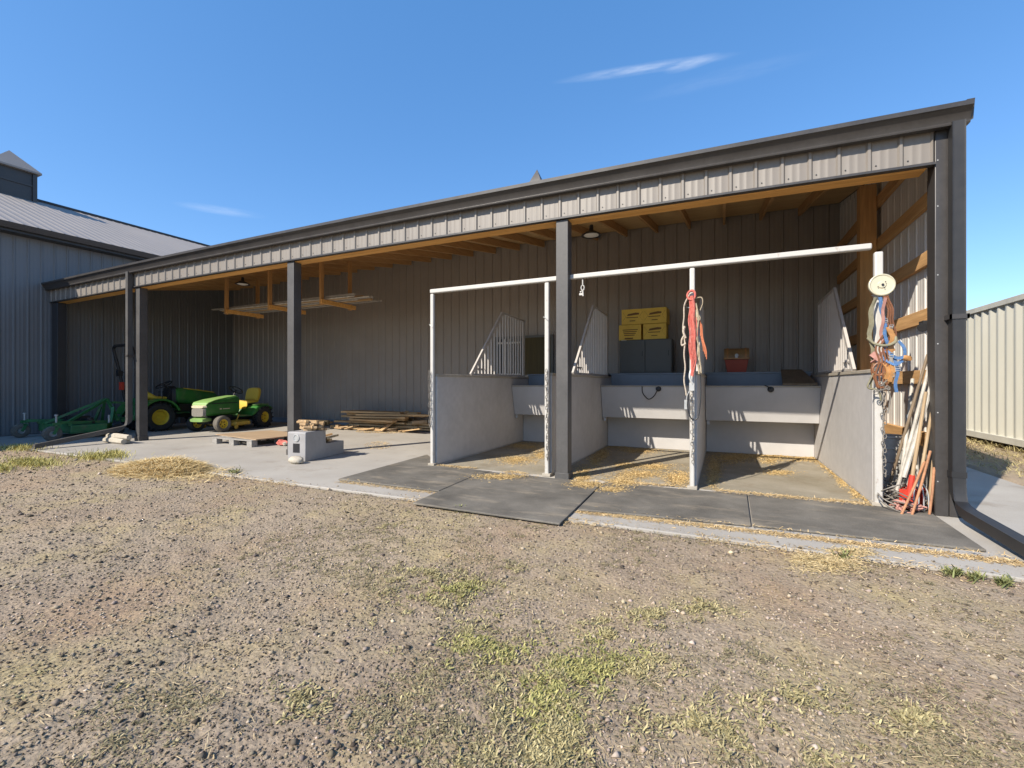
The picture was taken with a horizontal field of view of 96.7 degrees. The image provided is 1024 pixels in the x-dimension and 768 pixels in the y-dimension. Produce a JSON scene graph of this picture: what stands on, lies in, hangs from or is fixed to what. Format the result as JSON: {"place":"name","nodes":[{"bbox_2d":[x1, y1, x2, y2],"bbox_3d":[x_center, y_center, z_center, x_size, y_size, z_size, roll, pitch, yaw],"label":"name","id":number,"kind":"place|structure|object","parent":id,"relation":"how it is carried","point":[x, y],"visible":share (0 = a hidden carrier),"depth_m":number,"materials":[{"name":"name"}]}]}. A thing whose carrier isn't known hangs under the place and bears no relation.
{"place":"outdoors","nodes":[
{"label":"outdoors","id":0,"kind":"place"},
{"bbox_2d":[0,442,152,474],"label":"tall grass","id":1,"kind":"structure","parent":0,"point":[36,461],"depth_m":6.94,"materials":[{"name":"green plant"}]},
{"bbox_2d":[0,150,233,435],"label":"grey barn","id":2,"kind":"structure","parent":0,"point":[190,339],"depth_m":11.63,"materials":[{"name":"metal"}]},
{"bbox_2d":[0,423,1023,767],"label":"ground","id":3,"kind":"structure","parent":0,"point":[254,513],"depth_m":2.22,"materials":[{"name":"gravel"}]},
{"bbox_2d":[103,454,250,484],"bbox_3d":[-4.563,1.115,6.058,2.876,0.294,1.253,0,0,25],"label":"straw pile","id":4,"kind":"object","parent":3,"relation":"on","point":[169,467],"visible":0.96,"depth_m":5.89,"materials":[{"name":"plant"}]},
{"bbox_2d":[1,513,958,767],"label":"weeds","id":5,"kind":"object","parent":3,"relation":"on","point":[561,738],"visible":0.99,"depth_m":1.67,"materials":[{"name":"green plant"}]},
{"bbox_2d":[0,466,1023,767],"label":"dry straw","id":6,"kind":"object","parent":3,"relation":"on","point":[828,740],"visible":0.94,"depth_m":1.88,"materials":[{"name":"plant"}]},
{"bbox_2d":[0,420,1023,581],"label":"concrete slab","id":7,"kind":"structure","parent":3,"relation":"on","point":[1000,500],"depth_m":5.61,"materials":[{"name":"concrete"}]},
{"bbox_2d":[10,398,124,440],"bbox_3d":[-9.652,0.739,9.972,1.550,0.822,1.440,0,0,25],"label":"finish mower","id":8,"kind":"object","parent":7,"relation":"on","point":[56,427],"visible":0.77,"depth_m":9.81,"materials":[{"name":"green metal"}]},
{"bbox_2d":[102,437,126,443],"bbox_3d":[-7.684,1.090,8.797,0.662,0.115,0.112,0,0,25],"label":"pale log","id":9,"kind":"object","parent":7,"relation":"on","point":[113,440],"visible":1,"depth_m":8.73,"materials":[{"name":"wood"}]},
{"bbox_2d":[107,344,217,431],"bbox_3d":[-8.828,0.114,11.679,1.125,2.124,2.383,0,0,25],"label":"compact tractor","id":10,"kind":"object","parent":7,"relation":"on","point":[169,406],"visible":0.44,"depth_m":11.23,"materials":[{"name":"metal"}]},
{"bbox_2d":[186,386,273,431],"bbox_3d":[-7.183,0.612,11.602,0.998,1.129,1.944,0,0,13],"label":"riding mower","id":11,"kind":"object","parent":7,"relation":"on","point":[223,413],"visible":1,"depth_m":11.31,"materials":[{"name":"metal"}]},
{"bbox_2d":[212,436,286,446],"bbox_3d":[-4.985,1.087,9.055,1.200,0.124,1.200,0,0,27],"label":"pallet","id":12,"kind":"object","parent":7,"relation":"on","point":[233,441],"visible":0.43,"depth_m":8.62,"materials":[{"name":"grey wood"}]},
{"bbox_2d":[215,430,286,439],"bbox_3d":[-5.024,1.011,9.141,1.568,0.022,1.051,0,0,33],"label":"plywood sheet","id":13,"kind":"object","parent":12,"relation":"on","point":[261,435],"visible":0.79,"depth_m":9.03,"materials":[{"name":"wood"}]},
{"bbox_2d":[288,456,303,463],"bbox_3d":[-3.126,1.104,6.580,0.250,0.117,0.162,0,0,25],"label":"white stone","id":14,"kind":"object","parent":7,"relation":"on","point":[295,459],"visible":0.99,"depth_m":6.52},
{"bbox_2d":[288,430,343,461],"bbox_3d":[-3.075,0.931,7.175,0.326,0.437,0.891,0,0,17],"label":"mounting block","id":15,"kind":"object","parent":7,"relation":"on","point":[310,445],"depth_m":6.85,"materials":[{"name":"grey concrete"}]},
{"bbox_2d":[343,425,414,448],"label":"wood shavings","id":16,"kind":"object","parent":7,"relation":"on","point":[377,432],"visible":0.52,"depth_m":10.74,"materials":[{"name":"wood"}]},
{"bbox_2d":[354,425,420,430],"bbox_3d":[-3.135,1.104,11.496,2.063,0.053,0.150,0,0,22],"label":"stacked board","id":17,"kind":"object","parent":7,"relation":"on","point":[376,427],"visible":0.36,"depth_m":11.56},
{"bbox_2d":[349,423,418,427],"bbox_3d":[-3.203,1.041,11.373,2.068,0.054,0.150,0,0,22],"label":"stacked board","id":18,"kind":"object","parent":17,"relation":"on","point":[381,425],"visible":0.95,"depth_m":11.34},
{"bbox_2d":[334,420,407,423],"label":"stacked board","id":19,"kind":"object","parent":18,"relation":"on","point":[345,421],"visible":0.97,"depth_m":11.48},
{"bbox_2d":[349,418,396,422],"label":"stacked board","id":20,"kind":"object","parent":19,"relation":"on","point":[372,420],"visible":1,"depth_m":11.18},
{"bbox_2d":[350,416,408,418],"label":"stacked board","id":21,"kind":"object","parent":20,"relation":"on","point":[387,417],"visible":1,"depth_m":11.22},
{"bbox_2d":[355,413,429,416],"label":"stacked board","id":22,"kind":"object","parent":21,"relation":"on","point":[420,415],"visible":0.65,"depth_m":11.11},
{"bbox_2d":[341,411,403,413],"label":"stacked board","id":23,"kind":"object","parent":22,"relation":"on","point":[377,412],"visible":0.91,"depth_m":11.47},
{"bbox_2d":[349,418,408,420],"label":"stacked board","id":24,"kind":"object","parent":19,"relation":"on","point":[384,419],"visible":0.51,"depth_m":11.30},
{"bbox_2d":[380,411,408,430],"bbox_3d":[-2.880,0.900,11.149,0.711,0.462,0.160,0,0,-40],"label":"leaning board","id":25,"kind":"object","parent":7,"relation":"on","point":[386,426],"visible":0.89,"depth_m":11.02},
{"bbox_2d":[395,427,429,430],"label":"short board","id":26,"kind":"object","parent":7,"relation":"on","point":[425,429],"visible":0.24,"depth_m":11.04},
{"bbox_2d":[402,425,429,427],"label":"short board","id":27,"kind":"object","parent":26,"relation":"on","point":[419,426],"visible":0.27,"depth_m":10.97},
{"bbox_2d":[398,423,429,425],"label":"short board","id":28,"kind":"object","parent":27,"relation":"on","point":[427,424],"visible":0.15,"depth_m":11.07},
{"bbox_2d":[412,420,426,424],"bbox_3d":[-2.217,0.920,10.914,0.366,0.116,0.100,0,0,-9],"label":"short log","id":29,"kind":"object","parent":28,"relation":"on","point":[417,422],"visible":1,"depth_m":10.88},
{"bbox_2d":[338,455,491,491],"bbox_3d":[-1.054,1.137,6.052,1.598,0.019,1.997,0,0,25],"label":"rubber mat","id":30,"kind":"object","parent":7,"relation":"on","point":[418,473],"visible":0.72,"depth_m":5.61,"materials":[{"name":"rubber"}]},
{"bbox_2d":[413,472,602,524],"bbox_3d":[0.030,1.137,4.786,1.570,0.019,1.690,0,0,25],"label":"rubber mat","id":31,"kind":"object","parent":7,"relation":"on","point":[548,500],"visible":0.92,"depth_m":4.52,"materials":[{"name":"rubber"}]},
{"bbox_2d":[32,98,1023,556],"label":"open shed","id":32,"kind":"structure","parent":7,"relation":"on","point":[892,186],"depth_m":8.07,"materials":[{"name":"metal"}]},
{"bbox_2d":[235,277,249,285],"bbox_3d":[-6.492,-2.475,10.965,0.330,0.190,0.330,0,0,25],"label":"ceiling lamp","id":33,"kind":"object","parent":32,"relation":"attached to","point":[242,282],"visible":1,"depth_m":10.92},
{"bbox_2d":[224,261,355,318],"bbox_3d":[-5.337,-2.275,10.871,3.265,1.129,1.000,0,0,25],"label":"lumber rack","id":34,"kind":"object","parent":32,"relation":"attached to","point":[323,301],"visible":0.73,"depth_m":10.54,"materials":[{"name":"brown wood"}]},
{"bbox_2d":[222,297,348,311],"bbox_3d":[-5.389,-1.840,10.585,4.242,0.030,0.050,0,0,25],"label":"stored board","id":35,"kind":"object","parent":34,"relation":"on","point":[286,304],"visible":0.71,"depth_m":10.58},
{"bbox_2d":[220,295,354,310],"bbox_3d":[-5.303,-1.845,10.460,4.366,0.044,0.034,0,0,24],"label":"stored pole","id":36,"kind":"object","parent":34,"relation":"on","point":[286,302],"visible":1,"depth_m":10.38,"materials":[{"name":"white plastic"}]},
{"bbox_2d":[211,293,355,310],"bbox_3d":[-5.453,-1.885,10.544,4.790,0.030,0.050,0,0,25],"label":"stored board","id":37,"kind":"object","parent":36,"relation":"on","point":[286,301],"visible":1,"depth_m":10.44,"materials":[{"name":"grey wood"}]},
{"bbox_2d":[226,299,372,314],"bbox_3d":[-5.273,-1.840,10.923,4.903,0.030,0.055,0,0,25],"label":"stored board","id":38,"kind":"object","parent":34,"relation":"on","point":[318,304],"visible":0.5,"depth_m":10.52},
{"bbox_2d":[237,296,368,310],"bbox_3d":[-5.140,-1.845,10.562,4.667,0.044,0.034,0,0,24],"label":"stored pole","id":39,"kind":"object","parent":34,"relation":"on","point":[330,300],"visible":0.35,"depth_m":9.89,"materials":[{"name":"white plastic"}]},
{"bbox_2d":[240,296,373,311],"bbox_3d":[-5.024,-1.840,10.598,4.637,0.030,0.050,0,0,25],"label":"stored board","id":40,"kind":"object","parent":34,"relation":"on","point":[312,303],"visible":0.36,"depth_m":10.31,"materials":[{"name":"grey wood"}]},
{"bbox_2d":[252,300,380,312],"bbox_3d":[-4.972,-1.840,10.971,4.530,0.030,0.050,0,0,25],"label":"stored board","id":41,"kind":"object","parent":34,"relation":"on","point":[325,305],"visible":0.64,"depth_m":10.70,"materials":[{"name":"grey wood"}]},
{"bbox_2d":[495,334,553,374],"bbox_3d":[0.257,-0.655,10.389,1.450,0.890,0.063,0,0,25],"label":"pass through hatch","id":42,"kind":"object","parent":32,"relation":"attached to","point":[534,354],"visible":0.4,"depth_m":10.32,"materials":[{"name":"brown"}]},
{"bbox_2d":[581,225,601,238],"bbox_3d":[1.284,-2.475,7.362,0.330,0.190,0.330,0,0,25],"label":"ceiling lamp","id":43,"kind":"object","parent":32,"relation":"attached to","point":[591,233],"visible":1,"depth_m":7.33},
{"bbox_2d":[902,387,929,477],"bbox_3d":[3.686,0.350,4.111,0.269,1.008,0.036,0,0,20],"label":"fence stake","id":44,"kind":"object","parent":32,"relation":"attached to","point":[908,462],"visible":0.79,"depth_m":4.12,"materials":[{"name":"white plastic"}]},
{"bbox_2d":[917,320,926,331],"bbox_3d":[3.842,-0.550,4.207,0.171,0.137,0.134,0,0,25],"label":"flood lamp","id":45,"kind":"object","parent":32,"relation":"attached to","point":[922,326],"visible":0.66,"depth_m":4.19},
{"bbox_2d":[927,460,931,504],"bbox_3d":[3.735,0.610,4.027,0.104,0.922,0.030,0,0,2],"label":"broom handle","id":46,"kind":"object","parent":32,"relation":"attached to","point":[930,482],"visible":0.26,"depth_m":4.03,"materials":[{"name":"brown wood"}]},
{"bbox_2d":[441,441,867,503],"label":"stall floor","id":47,"kind":"structure","parent":7,"relation":"on","point":[813,480],"depth_m":6.06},
{"bbox_2d":[435,312,528,464],"bbox_3d":[-0.368,-0.092,7.888,0.069,2.459,3.335,0,0,25],"label":"stall partition","id":48,"kind":"object","parent":47,"relation":"on","point":[474,413],"visible":0.92,"depth_m":7.54,"materials":[{"name":"grey paint"}]},
{"bbox_2d":[512,373,610,441],"bbox_3d":[1.096,0.467,9.056,1.655,1.337,1.765,0,0,25],"label":"feed manger","id":49,"kind":"object","parent":47,"relation":"on","point":[529,402],"visible":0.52,"depth_m":8.64,"materials":[{"name":"grey paint"}]},
{"bbox_2d":[550,305,611,474],"bbox_3d":[1.174,-0.092,7.174,0.069,2.459,3.335,0,0,25],"label":"stall partition","id":50,"kind":"object","parent":47,"relation":"on","point":[589,430],"visible":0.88,"depth_m":7.29,"materials":[{"name":"grey paint"}]},
{"bbox_2d":[601,373,689,449],"bbox_3d":[2.625,0.467,8.347,1.625,1.337,1.765,0,0,25],"label":"feed manger","id":51,"kind":"object","parent":47,"relation":"on","point":[637,418],"visible":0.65,"depth_m":7.90,"materials":[{"name":"grey paint"}]},
{"bbox_2d":[620,338,673,372],"bbox_3d":[2.628,-0.527,8.859,0.960,0.646,0.495,0,0,25],"label":"storage locker","id":52,"kind":"object","parent":51,"relation":"on","point":[648,356],"visible":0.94,"depth_m":8.64,"materials":[{"name":"grey metal"}]},
{"bbox_2d":[619,324,642,340],"bbox_3d":[2.373,-1.001,9.005,0.427,0.296,0.403,0,0,26],"label":"carton","id":53,"kind":"object","parent":52,"relation":"on","point":[630,332],"visible":0.79,"depth_m":8.82,"materials":[{"name":"yellow cardboard"}]},
{"bbox_2d":[622,308,643,324],"bbox_3d":[2.413,-1.302,8.984,0.427,0.296,0.407,0,0,23],"label":"carton","id":54,"kind":"object","parent":53,"relation":"on","point":[632,316],"visible":0.8,"depth_m":8.81,"materials":[{"name":"yellow cardboard"}]},
{"bbox_2d":[643,323,667,338],"bbox_3d":[2.785,-1.001,8.812,0.427,0.296,0.408,0,0,24],"label":"carton","id":55,"kind":"object","parent":52,"relation":"on","point":[656,331],"visible":0.88,"depth_m":8.63,"materials":[{"name":"yellow cardboard"}]},
{"bbox_2d":[644,307,669,324],"bbox_3d":[2.799,-1.302,8.806,0.427,0.296,0.407,0,0,27],"label":"carton","id":56,"kind":"object","parent":55,"relation":"on","point":[657,315],"visible":0.93,"depth_m":8.64,"materials":[{"name":"yellow cardboard"}]},
{"bbox_2d":[459,441,868,502],"bbox_3d":[1.616,1.119,6.373,5.594,0.036,3.796,0,0,25],"label":"stall bedding","id":57,"kind":"object","parent":47,"relation":"on","point":[679,478],"visible":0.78,"depth_m":6.03,"materials":[{"name":"plant"}]},
{"bbox_2d":[695,298,706,485],"bbox_3d":[2.689,-0.092,6.471,0.069,2.459,3.335,0,0,25],"label":"stall partition","id":58,"kind":"object","parent":47,"relation":"on","point":[700,436],"visible":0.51,"depth_m":6.07,"materials":[{"name":"grey paint"}]},
{"bbox_2d":[705,371,820,456],"bbox_3d":[4.115,0.467,7.657,1.570,1.337,1.765,0,0,25],"label":"feed manger","id":59,"kind":"object","parent":47,"relation":"on","point":[748,413],"visible":0.92,"depth_m":7.16,"materials":[{"name":"grey paint"}]},
{"bbox_2d":[724,348,749,371],"bbox_3d":[4.009,-0.423,8.129,0.410,0.443,0.324,0,0,25],"label":"toolbox","id":60,"kind":"object","parent":59,"relation":"on","point":[736,359],"visible":0.86,"depth_m":8.03,"materials":[{"name":"red metal"}]},
{"bbox_2d":[781,369,817,384],"bbox_3d":[4.364,-0.108,6.993,0.439,0.254,0.816,0,0,25],"label":"manger lid","id":61,"kind":"object","parent":59,"relation":"on","point":[796,377],"visible":1,"depth_m":6.89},
{"bbox_2d":[810,287,872,500],"bbox_3d":[4.128,-0.056,5.805,0.068,2.388,3.335,0,0,25],"label":"stall partition","id":62,"kind":"object","parent":47,"relation":"on","point":[843,439],"visible":0.75,"depth_m":5.47,"materials":[{"name":"grey paint"}]},
{"bbox_2d":[458,467,869,504],"bbox_3d":[1.161,1.145,5.288,5.060,0.011,0.083,0,0,25],"label":"stall threshold","id":63,"kind":"object","parent":7,"relation":"on","point":[601,481],"visible":0.21,"depth_m":5.11,"materials":[{"name":"concrete"}]},
{"bbox_2d":[428,243,887,506],"bbox_3d":[1.157,-0.089,5.294,5.097,2.458,0.106,0,0,25],"label":"stall frame","id":64,"kind":"object","parent":63,"relation":"on","point":[877,411],"visible":0.94,"depth_m":4.91,"materials":[{"name":"white paint"}]},
{"bbox_2d":[428,371,430,427],"bbox_3d":[-1.143,0.210,6.299,0.052,0.799,0.038,0,0,25],"label":"chain","id":65,"kind":"object","parent":64,"relation":"hanging from","point":[429,373],"visible":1,"depth_m":6.29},
{"bbox_2d":[545,369,548,460],"bbox_3d":[0.429,0.375,5.571,0.057,1.129,0.038,0,0,25],"label":"chain","id":66,"kind":"object","parent":64,"relation":"hanging from","point":[547,454],"visible":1,"depth_m":5.57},
{"bbox_2d":[681,293,689,395],"bbox_3d":[1.860,-0.424,4.878,0.054,1.095,0.100,0,0,-40],"label":"white lead rope","id":67,"kind":"object","parent":64,"relation":"hanging from","point":[683,332],"visible":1,"depth_m":4.88,"materials":[{"name":"fabric"}]},
{"bbox_2d":[686,289,697,376],"bbox_3d":[1.922,-0.544,4.852,0.067,0.935,0.117,0,0,-41],"label":"red lead rope","id":68,"kind":"object","parent":64,"relation":"hanging from","point":[691,319],"visible":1,"depth_m":4.83,"materials":[{"name":"fabric"}]},
{"bbox_2d":[684,370,693,408],"bbox_3d":[1.892,0.059,4.858,0.105,0.423,0.035,0,0,37],"label":"rope snap","id":69,"kind":"object","parent":68,"relation":"hanging from","point":[691,386],"visible":1,"depth_m":4.84,"materials":[{"name":"metal"}]},
{"bbox_2d":[690,391,694,463],"bbox_3d":[1.931,0.450,4.870,0.052,0.820,0.038,0,0,25],"label":"chain","id":70,"kind":"object","parent":64,"relation":"hanging from","point":[692,427],"visible":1,"depth_m":4.86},
{"bbox_2d":[687,375,700,419],"bbox_3d":[1.945,0.143,4.836,0.158,0.488,0.062,0,0,-8],"label":"black cable","id":71,"kind":"object","parent":64,"relation":"hanging from","point":[699,403],"visible":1,"depth_m":4.83,"materials":[{"name":"plastic"}]},
{"bbox_2d":[695,297,702,373],"bbox_3d":[1.979,-0.518,4.829,0.093,0.823,0.058,0,0,25],"label":"cream rope","id":72,"kind":"object","parent":64,"relation":"hanging from","point":[697,339],"visible":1,"depth_m":4.82,"materials":[{"name":"fabric"}]},
{"bbox_2d":[695,302,706,358],"bbox_3d":[2.001,-0.569,4.831,0.130,0.617,0.026,0,0,18],"label":"frayed rope","id":73,"kind":"object","parent":64,"relation":"hanging from","point":[702,340],"visible":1,"depth_m":4.82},
{"bbox_2d":[869,297,886,362],"bbox_3d":[3.337,-0.486,4.144,0.137,0.603,0.047,0,0,25],"label":"pink halter","id":74,"kind":"object","parent":64,"relation":"hanging from","point":[873,355],"visible":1,"depth_m":4.13},
{"bbox_2d":[868,274,895,295],"bbox_3d":[3.400,-0.911,4.185,0.203,0.203,0.051,0,0,25],"label":"plastic disc","id":75,"kind":"object","parent":64,"relation":"attached to","point":[881,284],"visible":1,"depth_m":4.17,"materials":[{"name":"plastic"}]},
{"bbox_2d":[866,297,897,400],"bbox_3d":[3.362,-0.323,4.136,0.227,0.950,0.098,0,0,25],"label":"rope halter","id":76,"kind":"object","parent":64,"relation":"hanging from","point":[870,328],"visible":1,"depth_m":4.18},
{"bbox_2d":[880,378,886,477],"bbox_3d":[3.412,0.400,4.178,0.052,0.920,0.038,0,0,25],"label":"chain","id":77,"kind":"object","parent":64,"relation":"hanging from","point":[884,434],"visible":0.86,"depth_m":4.17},
{"bbox_2d":[871,295,896,388],"bbox_3d":[3.376,-0.374,4.133,0.198,0.865,0.071,0,0,25],"label":"rope","id":78,"kind":"object","parent":64,"relation":"hanging from","point":[888,304],"visible":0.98,"depth_m":4.12,"materials":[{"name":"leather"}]},
{"bbox_2d":[878,297,906,391],"bbox_3d":[3.427,-0.362,4.101,0.213,0.872,0.074,0,0,32],"label":"blue halter","id":79,"kind":"object","parent":64,"relation":"hanging from","point":[896,364],"visible":0.99,"depth_m":4.08,"materials":[{"name":"fabric"}]},
{"bbox_2d":[883,327,911,381],"bbox_3d":[3.462,-0.271,4.090,0.234,0.509,0.052,0,0,14],"label":"tan halter","id":80,"kind":"object","parent":64,"relation":"hanging from","point":[890,370],"visible":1,"depth_m":4.09,"materials":[{"name":"leather"}]},
{"bbox_2d":[873,373,894,412],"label":"bridle bits","id":81,"kind":"object","parent":80,"relation":"hanging from","point":[887,389],"visible":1,"depth_m":4.10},
{"bbox_2d":[578,482,750,526],"bbox_3d":[1.480,1.137,4.395,1.460,0.019,1.259,0,0,25],"label":"rubber mat","id":82,"kind":"object","parent":7,"relation":"on","point":[673,503],"visible":0.89,"depth_m":4.26,"materials":[{"name":"rubber"}]},
{"bbox_2d":[748,495,985,551],"bbox_3d":[2.821,1.137,3.854,1.442,0.019,1.115,0,0,25],"label":"rubber mat","id":83,"kind":"object","parent":7,"relation":"on","point":[888,524],"visible":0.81,"depth_m":3.71,"materials":[{"name":"rubber"}]},
{"bbox_2d":[877,479,925,512],"bbox_3d":[3.592,1.019,4.208,0.421,0.235,0.546,0,0,25],"label":"wire coil","id":84,"kind":"object","parent":83,"relation":"on","point":[893,496],"visible":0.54,"depth_m":4.18,"materials":[{"name":"metal"}]},
{"bbox_2d":[900,378,914,485],"bbox_3d":[3.747,0.450,4.319,0.328,1.008,0.033,0,0,-32],"label":"fence stake","id":85,"kind":"object","parent":84,"relation":"on","point":[908,410],"visible":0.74,"depth_m":4.34,"materials":[{"name":"white plastic"}]},
{"bbox_2d":[895,366,927,490],"bbox_3d":[3.689,0.390,4.182,0.268,1.206,0.030,0,0,27],"label":"fence stake","id":86,"kind":"object","parent":84,"relation":"on","point":[911,436],"visible":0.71,"depth_m":4.17,"materials":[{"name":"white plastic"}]},
{"bbox_2d":[905,371,922,487],"bbox_3d":[3.785,0.460,4.291,0.166,1.183,0.024,0,0,13],"label":"fence stake","id":87,"kind":"object","parent":84,"relation":"on","point":[907,478],"visible":0.14,"depth_m":4.28,"materials":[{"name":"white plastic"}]},
{"bbox_2d":[889,499,926,512],"bbox_3d":[3.545,1.090,4.075,0.225,0.096,0.244,0,0,25],"label":"baling twine","id":88,"kind":"object","parent":83,"relation":"on","point":[919,506],"visible":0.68,"depth_m":4.03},
{"bbox_2d":[900,461,925,513],"bbox_3d":[3.523,0.918,3.998,0.335,0.467,0.023,0,0,-19],"label":"orange stick","id":89,"kind":"object","parent":83,"relation":"on","point":[913,488],"visible":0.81,"depth_m":3.99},
{"bbox_2d":[899,392,927,508],"bbox_3d":[3.616,0.603,4.095,0.225,1.070,0.054,0,0,8],"label":"shovel","id":90,"kind":"object","parent":83,"relation":"on","point":[911,481],"visible":0.74,"depth_m":4.08,"materials":[{"name":"brown wood"}]},
{"bbox_2d":[911,451,931,514],"bbox_3d":[3.571,0.868,3.971,0.266,0.564,0.023,0,0,-19],"label":"orange stick","id":91,"kind":"object","parent":83,"relation":"on","point":[921,483],"visible":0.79,"depth_m":3.96,"materials":[{"name":"wood"}]},
{"bbox_2d":[913,414,930,511],"bbox_3d":[3.673,0.614,4.032,0.216,1.032,0.078,0,0,0],"label":"garden fork","id":92,"kind":"object","parent":83,"relation":"on","point":[926,444],"visible":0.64,"depth_m":4.05,"materials":[{"name":"brown wood"}]},
{"bbox_2d":[928,467,934,514],"bbox_3d":[3.655,0.938,3.959,0.119,0.421,0.023,0,0,-28],"label":"orange stick","id":93,"kind":"object","parent":83,"relation":"on","point":[932,492],"visible":0.79,"depth_m":3.95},
{"bbox_2d":[883,434,904,497],"bbox_3d":[3.839,0.834,4.646,0.290,0.630,0.290,0,0,25],"label":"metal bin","id":94,"kind":"object","parent":7,"relation":"on","point":[892,442],"visible":0.19,"depth_m":4.53,"materials":[{"name":"metal"}]},
{"bbox_2d":[884,354,926,500],"bbox_3d":[3.730,0.435,4.313,0.028,1.416,0.366,0,0,-25],"label":"wooden pole","id":95,"kind":"object","parent":7,"relation":"on","point":[908,418],"visible":0.76,"depth_m":4.28,"materials":[{"name":"wood"}]},
{"bbox_2d":[901,486,925,505],"bbox_3d":[3.714,1.050,4.209,0.190,0.175,0.190,0,0,25],"label":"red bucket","id":96,"kind":"object","parent":7,"relation":"on","point":[921,498],"visible":0.16,"depth_m":4.13,"materials":[{"name":"plastic"}]},
{"bbox_2d":[15,487,1023,767],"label":"yard growth","id":97,"kind":"object","parent":3,"relation":"on","point":[529,741],"visible":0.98,"depth_m":1.66,"materials":[{"name":"green plant"}]},
{"bbox_2d":[420,579,651,739],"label":"green weeds","id":98,"kind":"object","parent":3,"relation":"on","point":[578,673],"visible":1,"depth_m":1.91,"materials":[{"name":"green plant"}]},
{"bbox_2d":[229,464,1023,581],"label":"edge straw","id":99,"kind":"object","parent":3,"relation":"on","point":[825,538],"visible":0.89,"depth_m":3.46,"materials":[{"name":"plant"}]},
{"bbox_2d":[770,544,896,579],"bbox_3d":[2.131,1.182,3.007,0.916,0.134,0.574,0,0,-43],"label":"loose straw","id":100,"kind":"object","parent":3,"relation":"on","point":[833,564],"visible":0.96,"depth_m":2.96,"materials":[{"name":"plant"}]},
{"bbox_2d":[832,545,857,558],"bbox_3d":[2.236,1.178,3.056,0.207,0.138,0.158,0,0,-2],"label":"weed plant","id":101,"kind":"object","parent":3,"relation":"on","point":[844,554],"visible":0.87,"depth_m":3.05,"materials":[{"name":"green plant"}]},
{"bbox_2d":[940,564,964,577],"bbox_3d":[2.671,1.135,2.763,0.216,0.054,0.114,0,0,-44],"label":"weed plant","id":102,"kind":"object","parent":3,"relation":"on","point":[954,571],"visible":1,"depth_m":2.76,"materials":[{"name":"green plant"}]},
{"bbox_2d":[963,568,988,583],"bbox_3d":[2.784,1.133,2.725,0.275,0.059,0.102,0,0,-22],"label":"weed plant","id":103,"kind":"object","parent":3,"relation":"on","point":[974,576],"visible":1,"depth_m":2.70,"materials":[{"name":"green plant"}]},
{"bbox_2d":[966,293,1023,446],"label":"fence","id":104,"kind":"object","parent":3,"relation":"on","point":[994,371],"visible":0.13,"depth_m":8.53,"materials":[{"name":"metal"}]},
{"bbox_2d":[992,573,1014,588],"bbox_3d":[2.864,1.137,2.647,0.259,0.050,0.101,0,0,-33],"label":"weed plant","id":105,"kind":"object","parent":3,"relation":"on","point":[1002,582],"visible":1,"depth_m":2.63,"materials":[{"name":"green plant"}]},
{"bbox_2d":[0,0,1023,310],"label":"sky","id":106,"kind":"structure","parent":0,"point":[209,122],"materials":[{"name":"blue"}]},
{"bbox_2d":[966,436,1023,476],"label":"dry grass","id":107,"kind":"structure","parent":0,"point":[987,447],"depth_m":7.26,"materials":[{"name":"beige plant"}]},
{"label":"stacked board","id":108,"kind":"object","parent":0,"visible":0},
{"bbox_2d":[347,413,419,416],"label":"stacked board","id":109,"kind":"object","parent":108,"relation":"on","point":[374,413],"visible":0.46,"depth_m":11.67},
{"bbox_3d":[-7.670,1.090,8.923,0.671,0.115,0.176,0,0,25],"label":"pale log","id":110,"kind":"object","parent":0,"visible":0},
{"bbox_2d":[106,433,131,439],"bbox_3d":[-7.639,1.015,8.846,0.663,0.115,0.112,0,0,21],"label":"pale log","id":111,"kind":"object","parent":110,"relation":"on","point":[122,436],"visible":0.86,"depth_m":8.77,"materials":[{"name":"wood"}]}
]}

